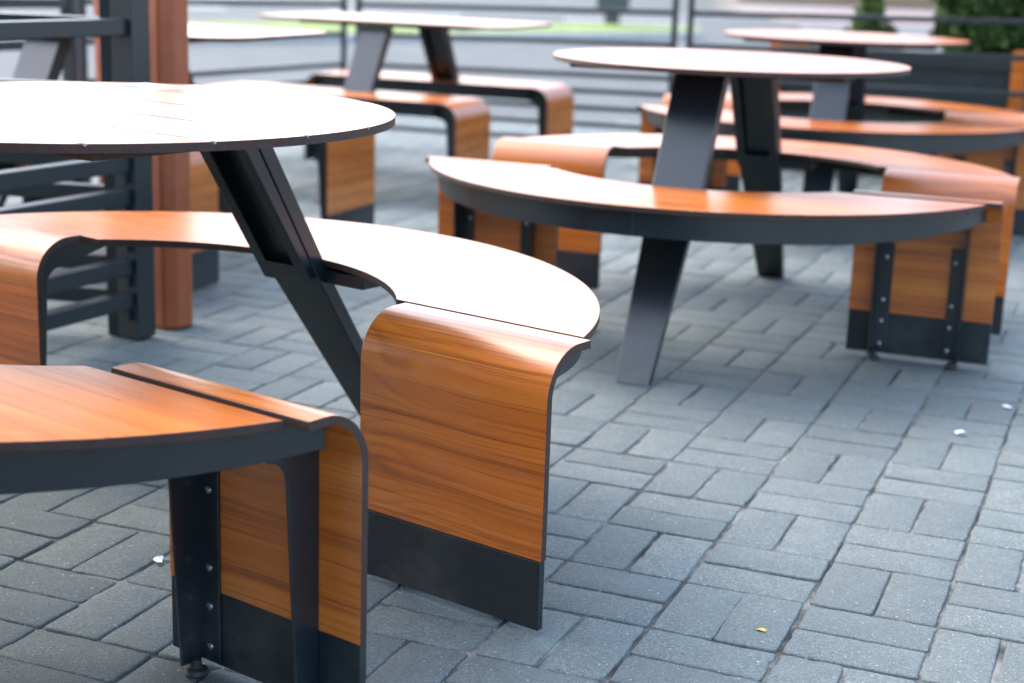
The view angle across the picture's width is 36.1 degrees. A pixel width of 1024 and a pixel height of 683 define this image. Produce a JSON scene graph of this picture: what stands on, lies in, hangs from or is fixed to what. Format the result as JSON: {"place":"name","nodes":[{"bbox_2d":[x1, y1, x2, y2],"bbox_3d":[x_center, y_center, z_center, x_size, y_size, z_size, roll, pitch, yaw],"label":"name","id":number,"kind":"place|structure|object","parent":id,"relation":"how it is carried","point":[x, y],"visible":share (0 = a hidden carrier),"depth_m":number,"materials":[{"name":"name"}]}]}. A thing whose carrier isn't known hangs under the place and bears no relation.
{"place":"outdoors","nodes":[
{"label":"outdoors","id":0,"kind":"place"},
{"bbox_2d":[188,21,700,32],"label":"lawn","id":1,"kind":"structure","parent":0,"point":[559,27],"depth_m":22.24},
{"bbox_2d":[596,0,629,23],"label":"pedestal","id":2,"kind":"object","parent":1,"relation":"on","point":[614,18],"visible":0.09,"depth_m":24.88,"materials":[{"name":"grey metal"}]},
{"bbox_2d":[0,0,942,121],"bbox_3d":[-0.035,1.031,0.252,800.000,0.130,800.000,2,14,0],"label":"ground","id":3,"kind":"structure","parent":0,"point":[496,54],"depth_m":19.32,"materials":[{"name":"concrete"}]},
{"bbox_2d":[78,32,701,44],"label":"kerb","id":4,"kind":"structure","parent":3,"relation":"on","point":[615,35],"depth_m":22.54,"materials":[{"name":"concrete"}]},
{"bbox_2d":[189,3,926,31],"bbox_3d":[-10.761,-7.281,33.104,38.000,0.005,5.600,2,14,0],"label":"road marking","id":5,"kind":"object","parent":3,"relation":"on","point":[564,19],"visible":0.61,"depth_m":30.51,"materials":[{"name":"paint"}]},
{"bbox_2d":[844,0,903,49],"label":"shrub","id":6,"kind":"object","parent":3,"relation":"on","point":[872,7],"visible":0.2,"depth_m":9.00,"materials":[{"name":"green plant"}]},
{"bbox_2d":[0,115,1023,682],"bbox_3d":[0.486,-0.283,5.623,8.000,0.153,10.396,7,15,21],"label":"paving","id":7,"kind":"structure","parent":0,"point":[722,607],"depth_m":2.90,"materials":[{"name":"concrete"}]},
{"bbox_2d":[0,0,79,81],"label":"fence panel","id":8,"kind":"object","parent":7,"relation":"on","point":[70,71],"visible":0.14,"depth_m":6.39,"materials":[{"name":"grey metal"}]},
{"bbox_2d":[0,0,118,335],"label":"fence panel","id":9,"kind":"object","parent":7,"relation":"on","point":[59,190],"visible":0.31,"depth_m":3.92,"materials":[{"name":"grey metal"}]},
{"bbox_2d":[0,0,155,339],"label":"fence panel","id":10,"kind":"object","parent":7,"relation":"on","point":[125,27],"visible":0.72,"depth_m":3.79,"materials":[{"name":"grey metal"}]},
{"bbox_2d":[93,0,104,210],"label":"post","id":11,"kind":"object","parent":7,"relation":"on","point":[97,57],"visible":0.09,"depth_m":5.91,"materials":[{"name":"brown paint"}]},
{"bbox_2d":[153,555,163,562],"bbox_3d":[-0.572,0.352,2.538,0.016,0.005,0.030,0,14,-7],"label":"foil scrap","id":12,"kind":"object","parent":7,"relation":"on","point":[158,558],"visible":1,"depth_m":2.54,"materials":[{"name":"silver metal"}]},
{"bbox_2d":[149,0,192,328],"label":"post","id":13,"kind":"object","parent":7,"relation":"on","point":[168,36],"visible":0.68,"depth_m":4.00,"materials":[{"name":"brown paint"}]},
{"bbox_2d":[0,24,374,289],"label":"picnic table","id":14,"kind":"object","parent":7,"relation":"on","point":[346,171],"visible":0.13,"depth_m":4.91,"materials":[{"name":"brown wood"}]},
{"bbox_2d":[77,0,346,182],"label":"fence panel","id":15,"kind":"object","parent":7,"relation":"on","point":[84,42],"visible":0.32,"depth_m":7.87,"materials":[{"name":"grey metal"}]},
{"bbox_2d":[0,82,599,682],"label":"picnic table","id":16,"kind":"object","parent":7,"relation":"on","point":[292,526],"visible":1,"depth_m":2.29,"materials":[{"name":"brown wood"}]},
{"bbox_2d":[205,12,573,202],"bbox_3d":[-0.525,-1.077,7.027,1.300,0.722,1.511,7,15,21],"label":"picnic table","id":17,"kind":"object","parent":7,"relation":"on","point":[364,78],"visible":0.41,"depth_m":6.75,"materials":[{"name":"brown wood"}]},
{"bbox_2d":[355,0,678,137],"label":"fence panel","id":18,"kind":"object","parent":7,"relation":"on","point":[673,12],"visible":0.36,"depth_m":8.27,"materials":[{"name":"grey metal"}]},
{"bbox_2d":[426,48,1019,385],"bbox_3d":[0.573,-0.406,4.303,1.516,0.722,1.628,7,15,21],"label":"picnic table","id":19,"kind":"object","parent":7,"relation":"on","point":[929,237],"visible":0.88,"depth_m":3.94,"materials":[{"name":"brown wood"}]},
{"bbox_2d":[637,30,1023,245],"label":"picnic table","id":20,"kind":"object","parent":7,"relation":"on","point":[990,138],"visible":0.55,"depth_m":5.91,"materials":[{"name":"brown wood"}]},
{"bbox_2d":[686,0,1023,122],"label":"fence panel","id":21,"kind":"object","parent":7,"relation":"on","point":[692,13],"visible":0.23,"depth_m":7.48,"materials":[{"name":"grey metal"}]},
{"bbox_2d":[770,43,1023,156],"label":"planter","id":22,"kind":"object","parent":7,"relation":"on","point":[992,75],"visible":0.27,"depth_m":7.67,"materials":[{"name":"paint"}]},
{"bbox_2d":[927,0,988,53],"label":"shrub","id":23,"kind":"object","parent":22,"relation":"on","point":[948,8],"visible":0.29,"depth_m":7.75,"materials":[{"name":"green plant"}]},
{"bbox_2d":[943,0,1013,60],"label":"shrub","id":24,"kind":"object","parent":22,"relation":"on","point":[991,36],"visible":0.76,"depth_m":7.58,"materials":[{"name":"green plant"}]},
{"bbox_2d":[963,0,1023,54],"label":"shrub","id":25,"kind":"object","parent":22,"relation":"on","point":[1016,39],"visible":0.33,"depth_m":7.61,"materials":[{"name":"green plant"}]},
{"bbox_2d":[712,3,935,28],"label":"pavement","id":26,"kind":"structure","parent":0,"point":[785,9],"depth_m":40.65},
{"bbox_2d":[737,0,936,6],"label":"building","id":27,"kind":"structure","parent":0,"point":[920,3],"depth_m":52.72,"materials":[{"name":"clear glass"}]}
]}

